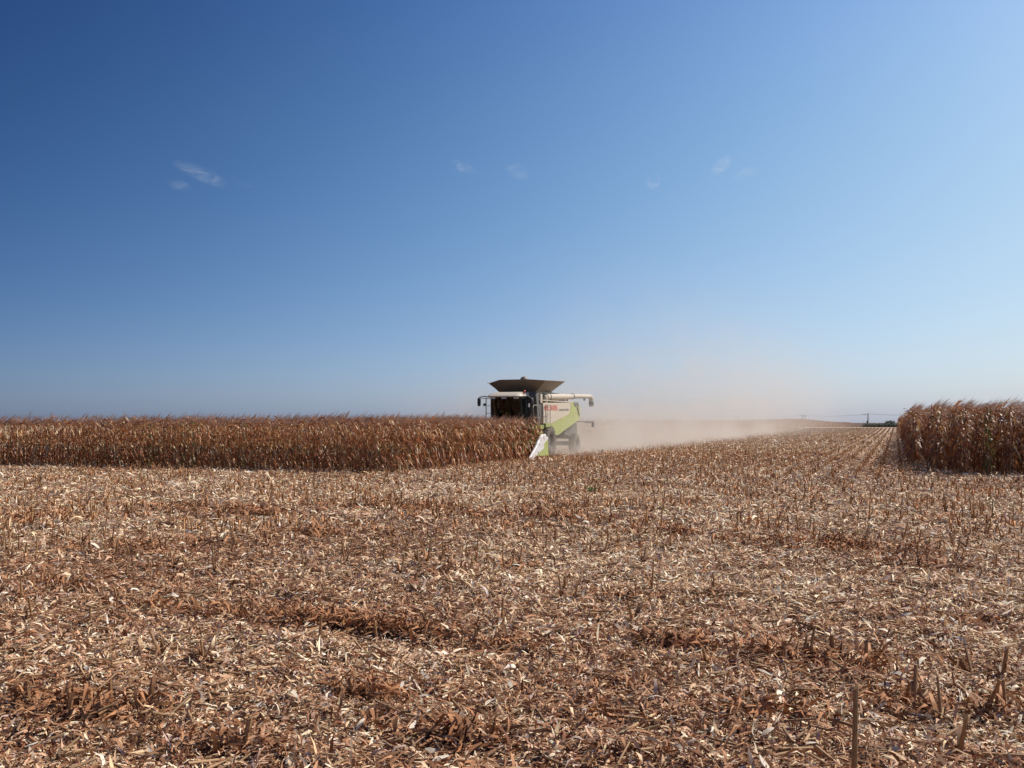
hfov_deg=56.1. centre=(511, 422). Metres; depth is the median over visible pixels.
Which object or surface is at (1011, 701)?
corn stub
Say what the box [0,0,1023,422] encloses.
sky
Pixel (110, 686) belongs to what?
corn stub
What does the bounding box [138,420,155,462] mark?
corn plant
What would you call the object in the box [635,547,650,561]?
corn stub
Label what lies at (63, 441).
corn plant
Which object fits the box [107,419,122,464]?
corn plant
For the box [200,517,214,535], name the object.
corn stub
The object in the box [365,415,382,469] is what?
corn plant
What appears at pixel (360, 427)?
corn plant
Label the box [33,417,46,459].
corn plant
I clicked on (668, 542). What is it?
corn stub
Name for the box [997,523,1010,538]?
corn stub
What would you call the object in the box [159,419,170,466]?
corn plant
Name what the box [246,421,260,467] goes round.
corn plant
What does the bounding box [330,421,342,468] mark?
corn plant
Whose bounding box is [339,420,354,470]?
corn plant
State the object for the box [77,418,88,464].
corn plant
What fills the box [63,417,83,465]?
corn plant
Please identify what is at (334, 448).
corn plant
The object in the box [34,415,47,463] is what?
corn plant
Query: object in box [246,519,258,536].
corn stub
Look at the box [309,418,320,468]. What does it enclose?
corn plant
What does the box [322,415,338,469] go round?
corn plant
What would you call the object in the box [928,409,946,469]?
corn plant
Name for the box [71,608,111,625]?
corn stub
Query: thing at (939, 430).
corn plant
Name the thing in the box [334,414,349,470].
corn plant
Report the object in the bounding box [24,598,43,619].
corn stub
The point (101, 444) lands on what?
corn plant
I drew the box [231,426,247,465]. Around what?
corn plant
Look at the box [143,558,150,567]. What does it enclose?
corn stub
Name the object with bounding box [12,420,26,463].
corn plant
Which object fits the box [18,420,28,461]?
corn plant
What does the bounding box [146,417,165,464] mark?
corn plant
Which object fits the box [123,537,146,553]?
corn stub
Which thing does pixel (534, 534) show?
corn stub
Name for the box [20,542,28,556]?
corn stub
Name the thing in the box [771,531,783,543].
corn stub
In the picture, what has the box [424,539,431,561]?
corn stub
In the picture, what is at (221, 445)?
corn plant
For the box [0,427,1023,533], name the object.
corn stubble
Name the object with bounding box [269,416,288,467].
corn plant
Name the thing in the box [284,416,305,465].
corn plant
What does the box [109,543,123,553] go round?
corn stub
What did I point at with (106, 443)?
corn plant
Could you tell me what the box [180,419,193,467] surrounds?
corn plant
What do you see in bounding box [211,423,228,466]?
corn plant
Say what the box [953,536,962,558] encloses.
corn stub
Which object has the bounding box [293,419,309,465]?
corn plant
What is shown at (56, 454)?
corn plant
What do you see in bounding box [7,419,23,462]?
corn plant
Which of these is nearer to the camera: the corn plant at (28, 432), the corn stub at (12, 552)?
the corn stub at (12, 552)
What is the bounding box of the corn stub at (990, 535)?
[983,523,996,539]
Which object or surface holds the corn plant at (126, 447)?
on the ground
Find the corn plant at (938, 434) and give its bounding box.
[927,405,945,466]
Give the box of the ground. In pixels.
[0,423,1023,767]
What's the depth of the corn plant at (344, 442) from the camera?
36.60 m
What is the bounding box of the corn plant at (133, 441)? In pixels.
[122,415,141,460]
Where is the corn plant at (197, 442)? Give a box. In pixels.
[190,415,204,464]
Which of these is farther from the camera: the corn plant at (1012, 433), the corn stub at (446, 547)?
the corn plant at (1012, 433)
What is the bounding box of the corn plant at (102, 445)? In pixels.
[93,421,109,464]
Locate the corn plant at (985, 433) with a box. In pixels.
[976,405,996,472]
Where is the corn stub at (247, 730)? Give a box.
[235,717,252,746]
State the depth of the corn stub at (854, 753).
4.88 m
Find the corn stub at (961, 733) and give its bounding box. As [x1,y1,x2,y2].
[943,715,996,759]
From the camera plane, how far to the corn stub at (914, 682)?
6.38 m
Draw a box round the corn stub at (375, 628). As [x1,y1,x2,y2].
[363,619,392,642]
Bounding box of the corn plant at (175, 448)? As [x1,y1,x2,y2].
[166,420,183,467]
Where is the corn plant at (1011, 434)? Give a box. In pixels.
[1000,402,1023,473]
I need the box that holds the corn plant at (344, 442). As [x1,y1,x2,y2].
[336,416,355,469]
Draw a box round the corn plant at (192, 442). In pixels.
[183,418,198,467]
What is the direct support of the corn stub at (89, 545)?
on the ground
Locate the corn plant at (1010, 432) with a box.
[997,400,1017,474]
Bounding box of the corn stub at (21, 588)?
[18,581,30,599]
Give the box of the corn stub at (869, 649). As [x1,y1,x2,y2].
[868,643,886,662]
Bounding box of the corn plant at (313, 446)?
[304,423,320,467]
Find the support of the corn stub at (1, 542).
on the ground
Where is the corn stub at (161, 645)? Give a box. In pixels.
[143,630,180,656]
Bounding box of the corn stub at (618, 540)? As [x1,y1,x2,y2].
[609,528,620,545]
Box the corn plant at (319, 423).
[313,417,327,469]
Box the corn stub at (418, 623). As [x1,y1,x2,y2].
[413,621,432,632]
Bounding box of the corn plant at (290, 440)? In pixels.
[280,417,302,467]
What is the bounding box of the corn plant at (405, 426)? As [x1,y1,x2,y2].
[399,415,412,468]
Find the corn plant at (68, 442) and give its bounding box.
[60,417,79,464]
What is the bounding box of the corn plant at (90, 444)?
[82,423,99,465]
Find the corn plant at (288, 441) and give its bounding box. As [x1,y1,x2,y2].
[278,420,295,468]
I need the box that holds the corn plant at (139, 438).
[132,417,144,462]
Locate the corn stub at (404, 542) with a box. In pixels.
[401,533,416,547]
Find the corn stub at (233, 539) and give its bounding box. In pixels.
[228,527,239,543]
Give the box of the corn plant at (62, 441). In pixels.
[60,419,70,464]
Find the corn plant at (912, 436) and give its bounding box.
[903,405,917,461]
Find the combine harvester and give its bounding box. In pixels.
[477,376,593,459]
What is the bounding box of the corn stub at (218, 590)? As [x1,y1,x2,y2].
[198,579,235,594]
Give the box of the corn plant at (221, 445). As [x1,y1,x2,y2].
[215,418,231,467]
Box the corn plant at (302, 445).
[293,418,308,469]
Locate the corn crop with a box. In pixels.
[0,398,1023,473]
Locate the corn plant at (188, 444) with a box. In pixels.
[183,422,196,466]
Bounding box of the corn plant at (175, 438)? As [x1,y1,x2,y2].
[167,418,182,464]
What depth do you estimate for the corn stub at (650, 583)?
10.68 m
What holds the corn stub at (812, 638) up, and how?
on the ground
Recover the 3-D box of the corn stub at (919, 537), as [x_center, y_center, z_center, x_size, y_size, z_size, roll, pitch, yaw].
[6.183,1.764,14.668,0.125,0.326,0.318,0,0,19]
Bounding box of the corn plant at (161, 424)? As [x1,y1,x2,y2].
[153,421,167,465]
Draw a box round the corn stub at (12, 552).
[4,544,14,554]
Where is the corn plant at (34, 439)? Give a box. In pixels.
[29,415,40,464]
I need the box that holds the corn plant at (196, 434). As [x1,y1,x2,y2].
[189,419,205,466]
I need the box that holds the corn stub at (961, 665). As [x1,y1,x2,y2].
[944,648,996,672]
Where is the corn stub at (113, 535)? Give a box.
[111,527,121,544]
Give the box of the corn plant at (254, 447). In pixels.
[246,420,264,470]
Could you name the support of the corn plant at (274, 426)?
on the ground
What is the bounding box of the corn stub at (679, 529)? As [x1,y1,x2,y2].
[676,520,682,533]
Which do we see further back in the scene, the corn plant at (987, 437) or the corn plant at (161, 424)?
the corn plant at (161, 424)
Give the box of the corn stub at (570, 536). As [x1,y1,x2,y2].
[563,529,588,542]
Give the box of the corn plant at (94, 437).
[84,416,98,464]
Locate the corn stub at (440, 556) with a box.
[435,548,450,563]
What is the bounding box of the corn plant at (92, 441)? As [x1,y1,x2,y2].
[86,419,99,465]
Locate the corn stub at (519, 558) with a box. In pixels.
[517,543,522,563]
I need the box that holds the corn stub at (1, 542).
[0,531,4,544]
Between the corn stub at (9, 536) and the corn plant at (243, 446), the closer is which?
the corn stub at (9, 536)
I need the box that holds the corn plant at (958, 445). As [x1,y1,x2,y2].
[947,409,967,473]
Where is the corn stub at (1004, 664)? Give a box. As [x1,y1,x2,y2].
[980,646,1008,674]
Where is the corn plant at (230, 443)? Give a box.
[223,414,241,467]
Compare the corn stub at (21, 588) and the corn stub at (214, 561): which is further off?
the corn stub at (214, 561)
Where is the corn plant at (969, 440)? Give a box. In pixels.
[953,405,974,471]
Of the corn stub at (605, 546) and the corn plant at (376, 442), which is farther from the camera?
the corn plant at (376, 442)
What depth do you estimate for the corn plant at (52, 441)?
42.44 m
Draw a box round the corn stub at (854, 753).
[851,685,857,767]
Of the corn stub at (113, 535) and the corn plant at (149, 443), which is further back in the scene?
the corn plant at (149, 443)
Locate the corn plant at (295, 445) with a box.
[291,422,306,466]
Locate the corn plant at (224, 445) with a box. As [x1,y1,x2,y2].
[214,417,233,468]
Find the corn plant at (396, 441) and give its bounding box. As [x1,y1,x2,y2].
[387,418,403,471]
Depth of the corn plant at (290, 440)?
37.42 m
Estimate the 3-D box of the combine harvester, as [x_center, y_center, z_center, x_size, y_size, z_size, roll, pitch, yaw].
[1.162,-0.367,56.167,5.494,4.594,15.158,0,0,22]
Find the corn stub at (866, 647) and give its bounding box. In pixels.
[864,639,867,664]
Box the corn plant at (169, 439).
[164,415,176,464]
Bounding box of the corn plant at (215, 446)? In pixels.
[206,422,221,466]
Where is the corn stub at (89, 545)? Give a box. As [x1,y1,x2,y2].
[77,533,91,553]
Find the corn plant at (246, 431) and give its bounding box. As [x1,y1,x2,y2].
[234,416,251,467]
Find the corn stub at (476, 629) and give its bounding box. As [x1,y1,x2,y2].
[455,626,485,641]
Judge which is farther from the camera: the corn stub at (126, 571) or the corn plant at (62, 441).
the corn plant at (62, 441)
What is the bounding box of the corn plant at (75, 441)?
[69,416,86,463]
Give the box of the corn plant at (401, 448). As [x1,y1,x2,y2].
[392,422,411,471]
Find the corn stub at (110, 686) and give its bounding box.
[109,679,113,700]
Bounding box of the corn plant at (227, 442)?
[221,419,233,467]
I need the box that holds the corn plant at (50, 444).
[44,420,58,463]
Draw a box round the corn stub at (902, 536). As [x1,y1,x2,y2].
[894,521,917,539]
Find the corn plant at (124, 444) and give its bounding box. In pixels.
[116,421,129,464]
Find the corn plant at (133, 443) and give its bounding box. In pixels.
[123,422,140,467]
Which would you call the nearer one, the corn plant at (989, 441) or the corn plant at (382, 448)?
the corn plant at (989, 441)
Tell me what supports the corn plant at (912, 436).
on the ground
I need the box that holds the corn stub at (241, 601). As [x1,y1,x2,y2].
[236,595,254,612]
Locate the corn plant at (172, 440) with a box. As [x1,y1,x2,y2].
[166,423,176,462]
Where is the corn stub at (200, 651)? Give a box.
[196,639,214,659]
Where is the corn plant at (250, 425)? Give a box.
[246,419,255,467]
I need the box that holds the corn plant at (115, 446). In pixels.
[109,422,120,465]
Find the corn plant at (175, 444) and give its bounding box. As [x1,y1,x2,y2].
[170,420,181,465]
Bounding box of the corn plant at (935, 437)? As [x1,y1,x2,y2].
[928,398,947,467]
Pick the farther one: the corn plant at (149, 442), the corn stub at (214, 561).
the corn plant at (149, 442)
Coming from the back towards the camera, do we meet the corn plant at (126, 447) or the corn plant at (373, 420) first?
the corn plant at (126, 447)
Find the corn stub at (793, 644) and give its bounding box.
[782,635,801,658]
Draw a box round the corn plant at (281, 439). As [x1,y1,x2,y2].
[277,418,288,467]
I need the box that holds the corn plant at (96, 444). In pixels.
[92,422,105,465]
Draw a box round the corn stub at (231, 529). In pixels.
[224,520,240,535]
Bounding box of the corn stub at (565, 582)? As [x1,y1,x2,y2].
[552,575,567,587]
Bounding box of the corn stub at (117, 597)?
[113,585,126,602]
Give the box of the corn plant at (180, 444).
[171,420,188,466]
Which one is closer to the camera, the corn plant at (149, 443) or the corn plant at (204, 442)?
the corn plant at (204, 442)
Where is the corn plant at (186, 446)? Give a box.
[178,420,192,466]
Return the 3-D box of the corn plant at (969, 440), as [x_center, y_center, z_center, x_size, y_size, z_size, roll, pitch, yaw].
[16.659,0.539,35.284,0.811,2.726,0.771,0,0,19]
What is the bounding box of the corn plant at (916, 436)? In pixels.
[908,406,924,461]
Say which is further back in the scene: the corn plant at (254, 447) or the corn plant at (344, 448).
the corn plant at (254, 447)
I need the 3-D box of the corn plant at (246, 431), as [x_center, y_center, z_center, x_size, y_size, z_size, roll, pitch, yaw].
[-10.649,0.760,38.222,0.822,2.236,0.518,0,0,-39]
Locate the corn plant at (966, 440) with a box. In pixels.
[956,401,974,470]
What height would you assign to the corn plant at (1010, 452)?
2.713 m
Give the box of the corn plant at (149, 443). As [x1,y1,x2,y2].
[145,418,159,465]
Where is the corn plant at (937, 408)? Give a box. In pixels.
[928,399,949,468]
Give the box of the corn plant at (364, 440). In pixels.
[354,415,372,467]
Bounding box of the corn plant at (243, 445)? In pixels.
[230,420,249,467]
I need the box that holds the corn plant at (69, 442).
[62,418,77,463]
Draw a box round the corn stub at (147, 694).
[132,679,154,708]
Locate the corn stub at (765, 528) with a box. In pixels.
[758,517,767,533]
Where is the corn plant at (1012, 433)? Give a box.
[1002,406,1023,471]
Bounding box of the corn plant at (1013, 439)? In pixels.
[1003,405,1022,473]
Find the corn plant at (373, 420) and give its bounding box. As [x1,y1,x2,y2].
[366,416,377,470]
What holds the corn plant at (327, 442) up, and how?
on the ground
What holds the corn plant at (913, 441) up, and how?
on the ground
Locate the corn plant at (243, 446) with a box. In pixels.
[234,423,254,468]
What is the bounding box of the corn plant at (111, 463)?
[103,424,116,464]
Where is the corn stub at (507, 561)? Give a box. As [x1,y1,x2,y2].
[502,542,511,564]
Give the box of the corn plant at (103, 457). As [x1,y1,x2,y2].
[97,422,113,465]
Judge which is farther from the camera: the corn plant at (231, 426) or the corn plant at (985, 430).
the corn plant at (231, 426)
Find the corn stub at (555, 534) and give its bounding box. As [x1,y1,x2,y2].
[544,528,556,540]
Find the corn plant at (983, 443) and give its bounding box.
[975,401,995,472]
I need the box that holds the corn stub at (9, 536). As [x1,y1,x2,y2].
[6,519,13,539]
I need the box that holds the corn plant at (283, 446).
[274,418,290,465]
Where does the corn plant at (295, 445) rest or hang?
on the ground
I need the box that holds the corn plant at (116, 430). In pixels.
[110,415,125,464]
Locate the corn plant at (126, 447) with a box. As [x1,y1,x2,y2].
[121,421,133,466]
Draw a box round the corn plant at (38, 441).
[28,420,41,462]
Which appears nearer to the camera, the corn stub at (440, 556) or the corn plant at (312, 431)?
the corn stub at (440, 556)
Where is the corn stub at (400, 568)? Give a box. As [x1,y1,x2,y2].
[387,554,410,573]
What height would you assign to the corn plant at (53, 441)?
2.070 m
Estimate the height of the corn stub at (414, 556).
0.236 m
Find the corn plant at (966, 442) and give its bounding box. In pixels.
[952,404,974,470]
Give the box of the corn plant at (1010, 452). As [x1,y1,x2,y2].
[998,406,1020,474]
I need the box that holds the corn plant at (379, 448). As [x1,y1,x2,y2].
[370,419,389,470]
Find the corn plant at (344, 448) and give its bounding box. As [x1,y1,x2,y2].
[340,419,353,467]
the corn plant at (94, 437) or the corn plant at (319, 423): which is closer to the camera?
the corn plant at (319, 423)
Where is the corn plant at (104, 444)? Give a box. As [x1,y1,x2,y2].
[95,421,113,465]
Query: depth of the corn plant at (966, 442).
35.45 m
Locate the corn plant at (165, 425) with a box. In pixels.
[154,422,173,465]
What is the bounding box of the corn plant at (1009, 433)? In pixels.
[1000,399,1019,473]
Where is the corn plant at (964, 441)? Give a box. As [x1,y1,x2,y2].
[956,401,974,473]
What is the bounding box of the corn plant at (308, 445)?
[299,418,316,468]
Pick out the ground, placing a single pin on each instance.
(422, 643)
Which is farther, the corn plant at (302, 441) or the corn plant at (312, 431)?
the corn plant at (302, 441)
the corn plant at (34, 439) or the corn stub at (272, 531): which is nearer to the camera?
the corn stub at (272, 531)
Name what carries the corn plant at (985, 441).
on the ground
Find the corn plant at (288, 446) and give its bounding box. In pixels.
[281,421,299,468]
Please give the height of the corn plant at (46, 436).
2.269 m
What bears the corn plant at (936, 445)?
on the ground
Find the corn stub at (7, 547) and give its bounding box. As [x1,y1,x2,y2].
[4,532,13,550]
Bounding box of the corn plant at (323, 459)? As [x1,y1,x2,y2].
[318,415,331,470]
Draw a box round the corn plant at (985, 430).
[981,401,997,473]
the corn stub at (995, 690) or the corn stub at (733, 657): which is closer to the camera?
the corn stub at (995, 690)
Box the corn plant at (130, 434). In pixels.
[124,421,134,462]
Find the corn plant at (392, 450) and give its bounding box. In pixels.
[382,415,404,473]
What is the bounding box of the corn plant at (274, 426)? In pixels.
[263,422,281,467]
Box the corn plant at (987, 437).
[979,400,999,471]
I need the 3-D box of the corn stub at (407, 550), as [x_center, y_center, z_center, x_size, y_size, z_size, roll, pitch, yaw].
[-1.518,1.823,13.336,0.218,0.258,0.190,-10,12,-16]
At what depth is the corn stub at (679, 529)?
15.76 m
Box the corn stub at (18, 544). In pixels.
[14,536,28,550]
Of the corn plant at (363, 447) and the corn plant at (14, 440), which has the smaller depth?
the corn plant at (363, 447)
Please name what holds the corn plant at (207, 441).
on the ground
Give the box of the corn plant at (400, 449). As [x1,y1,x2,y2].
[392,417,410,469]
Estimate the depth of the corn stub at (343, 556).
12.84 m
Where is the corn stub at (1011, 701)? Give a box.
[999,678,1019,705]
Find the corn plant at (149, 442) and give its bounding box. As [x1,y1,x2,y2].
[138,421,157,467]
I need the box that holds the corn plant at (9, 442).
[1,419,16,463]
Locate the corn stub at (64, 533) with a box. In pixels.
[54,520,67,535]
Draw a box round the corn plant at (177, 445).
[170,419,187,467]
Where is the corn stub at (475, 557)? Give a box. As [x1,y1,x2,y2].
[458,536,478,560]
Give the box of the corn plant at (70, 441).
[63,419,81,464]
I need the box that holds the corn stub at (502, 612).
[496,597,507,619]
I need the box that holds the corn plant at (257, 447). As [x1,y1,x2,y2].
[251,420,265,468]
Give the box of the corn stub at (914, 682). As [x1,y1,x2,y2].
[911,664,935,702]
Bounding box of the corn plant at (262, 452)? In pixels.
[254,416,270,468]
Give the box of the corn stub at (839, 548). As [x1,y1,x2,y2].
[831,532,842,553]
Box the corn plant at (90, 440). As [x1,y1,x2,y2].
[84,419,98,465]
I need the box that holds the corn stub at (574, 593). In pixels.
[560,583,578,599]
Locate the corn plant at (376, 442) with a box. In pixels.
[367,420,385,470]
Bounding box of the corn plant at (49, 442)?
[42,415,59,464]
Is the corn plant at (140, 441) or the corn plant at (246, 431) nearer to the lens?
the corn plant at (246, 431)
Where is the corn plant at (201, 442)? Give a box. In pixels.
[196,415,209,465]
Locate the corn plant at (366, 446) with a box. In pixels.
[358,420,376,470]
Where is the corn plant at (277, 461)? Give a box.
[271,418,289,469]
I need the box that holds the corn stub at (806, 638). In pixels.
[802,634,807,657]
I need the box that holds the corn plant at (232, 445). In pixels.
[225,423,240,468]
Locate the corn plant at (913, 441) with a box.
[907,413,925,460]
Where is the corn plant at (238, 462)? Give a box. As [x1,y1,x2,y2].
[233,422,244,467]
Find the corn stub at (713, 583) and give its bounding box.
[706,571,723,589]
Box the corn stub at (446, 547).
[442,535,454,553]
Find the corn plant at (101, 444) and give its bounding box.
[92,415,109,465]
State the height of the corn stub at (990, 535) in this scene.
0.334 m
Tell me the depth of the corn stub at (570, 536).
14.96 m
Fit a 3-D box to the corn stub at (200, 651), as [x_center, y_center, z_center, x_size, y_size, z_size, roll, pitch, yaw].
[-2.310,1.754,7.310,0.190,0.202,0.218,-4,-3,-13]
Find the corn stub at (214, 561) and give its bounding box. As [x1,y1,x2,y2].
[211,543,237,571]
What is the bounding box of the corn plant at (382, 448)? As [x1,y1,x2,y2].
[371,414,390,472]
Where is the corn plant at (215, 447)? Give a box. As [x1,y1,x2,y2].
[207,419,223,467]
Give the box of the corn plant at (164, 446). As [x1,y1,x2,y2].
[162,419,174,465]
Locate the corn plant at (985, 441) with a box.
[978,406,997,474]
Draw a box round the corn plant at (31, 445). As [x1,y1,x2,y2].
[24,420,38,462]
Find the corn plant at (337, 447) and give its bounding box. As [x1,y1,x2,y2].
[331,413,347,470]
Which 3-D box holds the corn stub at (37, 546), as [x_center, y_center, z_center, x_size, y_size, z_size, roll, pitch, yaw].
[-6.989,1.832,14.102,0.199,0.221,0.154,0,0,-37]
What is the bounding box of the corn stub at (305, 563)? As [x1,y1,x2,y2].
[301,550,318,566]
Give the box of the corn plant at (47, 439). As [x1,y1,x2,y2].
[43,418,55,464]
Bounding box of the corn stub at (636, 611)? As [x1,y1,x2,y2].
[612,600,651,620]
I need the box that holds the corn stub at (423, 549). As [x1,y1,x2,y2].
[418,539,442,551]
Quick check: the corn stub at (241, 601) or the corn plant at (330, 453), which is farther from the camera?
the corn plant at (330, 453)
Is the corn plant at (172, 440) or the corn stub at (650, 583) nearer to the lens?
the corn stub at (650, 583)
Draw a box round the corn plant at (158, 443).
[151,421,168,464]
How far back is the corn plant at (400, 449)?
36.11 m
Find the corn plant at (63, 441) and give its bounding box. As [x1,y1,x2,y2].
[53,417,73,464]
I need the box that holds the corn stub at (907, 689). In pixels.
[899,680,918,701]
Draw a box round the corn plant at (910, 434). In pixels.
[905,411,919,462]
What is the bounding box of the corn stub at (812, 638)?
[801,628,815,657]
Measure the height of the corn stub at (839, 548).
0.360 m
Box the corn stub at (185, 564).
[182,557,197,568]
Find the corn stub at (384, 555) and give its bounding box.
[380,545,397,558]
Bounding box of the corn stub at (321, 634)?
[319,614,355,642]
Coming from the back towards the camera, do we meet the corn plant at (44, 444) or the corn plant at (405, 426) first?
the corn plant at (44, 444)
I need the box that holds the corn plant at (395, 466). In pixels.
[388,420,404,472]
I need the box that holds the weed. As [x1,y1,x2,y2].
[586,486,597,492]
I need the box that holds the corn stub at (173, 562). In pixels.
[158,549,181,567]
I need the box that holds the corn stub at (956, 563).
[945,555,975,566]
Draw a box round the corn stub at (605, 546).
[590,537,615,551]
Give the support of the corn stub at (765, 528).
on the ground
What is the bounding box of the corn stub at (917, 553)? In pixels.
[914,543,921,557]
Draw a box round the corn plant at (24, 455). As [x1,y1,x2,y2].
[19,418,34,464]
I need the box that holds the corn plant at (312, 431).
[306,414,317,468]
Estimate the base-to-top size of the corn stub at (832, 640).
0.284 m
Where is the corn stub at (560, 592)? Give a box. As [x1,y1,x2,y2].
[550,575,563,596]
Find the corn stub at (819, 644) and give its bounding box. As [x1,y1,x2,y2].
[814,638,856,657]
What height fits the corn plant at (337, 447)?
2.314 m
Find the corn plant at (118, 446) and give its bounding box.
[111,420,124,462]
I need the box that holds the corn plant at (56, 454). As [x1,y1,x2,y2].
[50,419,63,463]
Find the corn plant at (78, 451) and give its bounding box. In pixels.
[71,417,86,464]
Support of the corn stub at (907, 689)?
on the ground
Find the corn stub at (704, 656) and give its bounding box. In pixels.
[700,648,716,664]
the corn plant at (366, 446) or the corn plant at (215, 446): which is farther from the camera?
the corn plant at (215, 446)
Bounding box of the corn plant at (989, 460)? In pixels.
[985,405,1001,473]
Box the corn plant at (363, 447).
[357,423,367,470]
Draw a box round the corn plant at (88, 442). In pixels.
[81,416,96,465]
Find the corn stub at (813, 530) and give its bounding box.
[810,520,817,538]
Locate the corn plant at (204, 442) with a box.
[198,423,211,465]
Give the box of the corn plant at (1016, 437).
[1002,398,1023,474]
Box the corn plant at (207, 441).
[200,420,213,466]
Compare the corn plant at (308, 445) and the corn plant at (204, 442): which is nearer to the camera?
the corn plant at (308, 445)
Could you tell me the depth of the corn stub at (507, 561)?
12.75 m
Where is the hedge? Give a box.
[861,423,896,426]
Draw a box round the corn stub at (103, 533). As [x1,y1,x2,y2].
[93,517,107,537]
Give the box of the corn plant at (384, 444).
[377,419,391,470]
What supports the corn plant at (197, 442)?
on the ground
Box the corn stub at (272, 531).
[266,522,275,536]
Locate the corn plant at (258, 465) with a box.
[250,419,261,467]
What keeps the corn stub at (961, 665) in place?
on the ground
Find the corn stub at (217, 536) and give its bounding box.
[216,526,228,542]
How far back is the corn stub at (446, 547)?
13.31 m
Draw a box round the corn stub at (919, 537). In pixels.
[914,529,921,543]
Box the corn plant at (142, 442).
[132,421,147,465]
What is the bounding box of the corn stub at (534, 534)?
[528,528,544,538]
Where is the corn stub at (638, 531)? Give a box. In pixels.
[633,522,643,538]
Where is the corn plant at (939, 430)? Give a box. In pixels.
[930,405,949,469]
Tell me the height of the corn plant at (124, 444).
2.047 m
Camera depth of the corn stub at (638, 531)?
15.39 m
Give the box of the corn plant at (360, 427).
[349,423,371,471]
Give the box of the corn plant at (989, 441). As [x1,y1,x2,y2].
[974,400,997,473]
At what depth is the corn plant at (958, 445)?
34.74 m
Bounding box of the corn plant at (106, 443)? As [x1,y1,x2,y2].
[99,419,111,465]
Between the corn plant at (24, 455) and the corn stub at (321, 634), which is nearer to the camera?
the corn stub at (321, 634)
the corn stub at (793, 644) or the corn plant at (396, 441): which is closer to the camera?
the corn stub at (793, 644)
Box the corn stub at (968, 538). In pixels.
[961,529,975,540]
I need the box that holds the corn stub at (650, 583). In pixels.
[643,559,653,590]
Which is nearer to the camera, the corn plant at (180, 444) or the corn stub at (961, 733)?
the corn stub at (961, 733)
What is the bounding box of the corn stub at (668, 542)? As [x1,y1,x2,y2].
[659,529,671,546]
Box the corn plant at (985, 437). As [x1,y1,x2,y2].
[976,402,997,473]
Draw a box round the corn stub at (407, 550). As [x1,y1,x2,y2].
[398,543,409,555]
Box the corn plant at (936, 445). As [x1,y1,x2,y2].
[930,410,945,468]
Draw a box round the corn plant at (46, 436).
[38,414,54,463]
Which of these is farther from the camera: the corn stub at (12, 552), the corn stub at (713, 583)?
the corn stub at (12, 552)
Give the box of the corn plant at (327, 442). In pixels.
[317,414,335,468]
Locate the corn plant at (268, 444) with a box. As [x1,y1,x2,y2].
[262,421,275,467]
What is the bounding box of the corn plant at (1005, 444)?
[996,409,1016,473]
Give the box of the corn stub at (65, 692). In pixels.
[50,681,71,707]
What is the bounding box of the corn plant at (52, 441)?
[48,420,57,464]
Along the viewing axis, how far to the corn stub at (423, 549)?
13.29 m
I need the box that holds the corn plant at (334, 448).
[327,422,341,468]
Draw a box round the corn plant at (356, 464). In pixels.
[352,418,364,471]
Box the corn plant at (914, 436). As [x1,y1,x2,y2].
[909,409,922,461]
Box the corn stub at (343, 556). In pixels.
[330,540,361,560]
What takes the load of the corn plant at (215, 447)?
on the ground
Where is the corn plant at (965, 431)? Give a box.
[955,403,978,472]
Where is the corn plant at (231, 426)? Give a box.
[223,420,238,466]
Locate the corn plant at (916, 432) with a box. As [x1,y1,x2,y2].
[905,406,920,460]
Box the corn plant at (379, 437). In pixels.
[371,415,390,465]
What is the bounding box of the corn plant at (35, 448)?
[28,419,44,465]
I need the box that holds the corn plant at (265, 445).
[256,418,275,468]
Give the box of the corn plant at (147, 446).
[139,423,158,466]
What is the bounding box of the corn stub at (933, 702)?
[928,676,954,718]
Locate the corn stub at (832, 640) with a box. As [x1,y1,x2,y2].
[830,633,846,657]
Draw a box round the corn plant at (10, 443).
[0,417,19,464]
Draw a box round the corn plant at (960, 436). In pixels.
[951,400,973,472]
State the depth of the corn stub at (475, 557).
13.07 m
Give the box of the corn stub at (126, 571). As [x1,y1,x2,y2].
[116,565,128,576]
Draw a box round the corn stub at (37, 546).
[31,540,39,550]
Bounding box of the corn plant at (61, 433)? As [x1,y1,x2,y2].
[48,419,68,465]
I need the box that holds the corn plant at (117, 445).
[111,424,127,466]
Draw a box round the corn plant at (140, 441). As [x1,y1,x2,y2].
[132,415,147,465]
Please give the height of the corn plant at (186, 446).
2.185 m
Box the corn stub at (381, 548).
[376,541,399,553]
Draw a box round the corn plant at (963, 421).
[953,398,973,473]
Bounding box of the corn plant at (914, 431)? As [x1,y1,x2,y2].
[904,408,920,463]
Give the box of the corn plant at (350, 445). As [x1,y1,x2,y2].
[347,414,360,469]
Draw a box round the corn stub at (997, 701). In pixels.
[968,674,1003,710]
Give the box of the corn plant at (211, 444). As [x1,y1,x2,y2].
[206,422,222,467]
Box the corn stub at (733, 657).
[730,653,735,665]
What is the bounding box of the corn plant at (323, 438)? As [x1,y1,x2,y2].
[315,413,336,468]
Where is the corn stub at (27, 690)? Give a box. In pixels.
[23,675,40,705]
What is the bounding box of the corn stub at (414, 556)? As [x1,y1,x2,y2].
[408,548,423,563]
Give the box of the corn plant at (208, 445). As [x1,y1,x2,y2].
[205,418,215,467]
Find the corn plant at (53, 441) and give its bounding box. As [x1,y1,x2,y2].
[48,422,59,463]
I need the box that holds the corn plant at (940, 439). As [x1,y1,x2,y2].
[933,413,951,468]
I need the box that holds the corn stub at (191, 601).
[182,593,209,610]
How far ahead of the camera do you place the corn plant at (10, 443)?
42.23 m
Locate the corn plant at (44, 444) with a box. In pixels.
[38,417,52,463]
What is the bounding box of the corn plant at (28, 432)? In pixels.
[21,419,34,463]
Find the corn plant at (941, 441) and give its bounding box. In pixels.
[931,408,950,468]
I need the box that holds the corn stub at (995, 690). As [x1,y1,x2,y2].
[956,679,1001,713]
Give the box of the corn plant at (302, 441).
[296,414,312,467]

